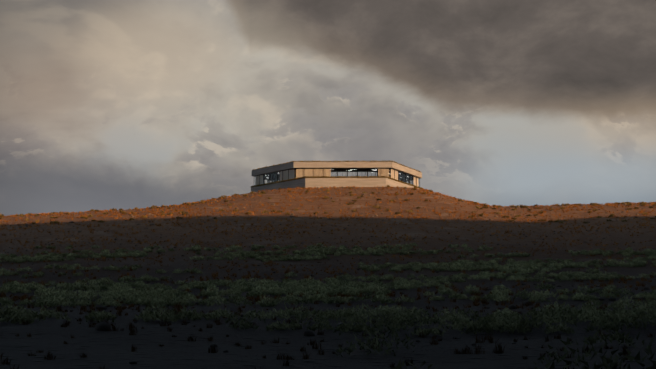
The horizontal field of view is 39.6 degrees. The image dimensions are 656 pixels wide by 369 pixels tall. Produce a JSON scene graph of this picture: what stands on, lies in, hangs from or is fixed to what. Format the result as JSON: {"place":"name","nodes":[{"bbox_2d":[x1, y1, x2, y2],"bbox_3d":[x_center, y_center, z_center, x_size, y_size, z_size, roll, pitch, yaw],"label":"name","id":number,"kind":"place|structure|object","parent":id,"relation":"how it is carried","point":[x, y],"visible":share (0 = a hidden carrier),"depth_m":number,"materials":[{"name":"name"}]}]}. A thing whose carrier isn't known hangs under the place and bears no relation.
{"place":"outdoors","nodes":[
{"label":"outdoors","id":0,"kind":"place"},
{"bbox_2d":[0,185,655,368],"bbox_3d":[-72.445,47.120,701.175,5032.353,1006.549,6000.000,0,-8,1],"label":"ground","id":1,"kind":"structure","parent":0,"point":[107,349],"depth_m":90.08,"materials":[{"name":"brown soil"}]},
{"bbox_2d":[0,186,652,363],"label":"scattered rocks","id":2,"kind":"object","parent":1,"relation":"on","point":[103,326],"visible":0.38,"depth_m":112.27,"materials":[{"name":"brown stone"}]},
{"bbox_2d":[0,242,655,288],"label":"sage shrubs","id":3,"kind":"object","parent":1,"relation":"on","point":[529,266],"visible":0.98,"depth_m":102.11,"materials":[{"name":"green plant"}]},
{"bbox_2d":[0,266,655,368],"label":"shrubs","id":4,"kind":"object","parent":1,"relation":"on","point":[178,307],"visible":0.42,"depth_m":39.89,"materials":[{"name":"green plant"}]},
{"bbox_2d":[0,201,655,272],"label":"shrubs","id":5,"kind":"object","parent":1,"relation":"on","point":[270,263],"visible":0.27,"depth_m":147.82,"materials":[{"name":"green plant"}]},
{"bbox_2d":[0,281,655,368],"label":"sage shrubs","id":6,"kind":"object","parent":1,"relation":"on","point":[494,321],"visible":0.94,"depth_m":31.00,"materials":[{"name":"green plant"}]},
{"bbox_2d":[251,161,421,191],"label":"exterior wall","id":7,"kind":"structure","parent":1,"relation":"on","point":[337,182],"depth_m":303.42,"materials":[{"name":"beige concrete"}]},
{"bbox_2d":[251,175,422,188],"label":"slab","id":8,"kind":"structure","parent":7,"relation":"on","point":[338,177],"depth_m":298.62,"materials":[{"name":"beige concrete"}]},
{"bbox_2d":[253,160,420,171],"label":"roof fascia","id":9,"kind":"structure","parent":7,"relation":"on","point":[340,161],"depth_m":304.26,"materials":[{"name":"concrete"}]},
{"bbox_2d":[254,168,419,185],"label":"window frames","id":10,"kind":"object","parent":7,"relation":"attached to","point":[357,171],"visible":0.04,"depth_m":309.24,"materials":[{"name":"black metal"}]},
{"bbox_2d":[260,169,419,186],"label":"house glazing","id":11,"kind":"structure","parent":7,"relation":"attached to","point":[360,174],"depth_m":307.37,"materials":[{"name":"glass"}]},
{"bbox_2d":[0,185,655,224],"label":"dry shrubs","id":12,"kind":"object","parent":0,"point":[326,212],"depth_m":232.64,"materials":[{"name":"brown plant"}]},
{"bbox_2d":[0,0,655,215],"label":"sky","id":13,"kind":"structure","parent":0,"point":[105,104],"materials":[{"name":"grey"}]},
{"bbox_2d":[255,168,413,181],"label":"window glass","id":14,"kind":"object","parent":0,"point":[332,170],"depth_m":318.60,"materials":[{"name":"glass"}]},
{"bbox_2d":[255,168,418,186],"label":"wall panels","id":15,"kind":"object","parent":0,"point":[300,173],"depth_m":304.44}
]}

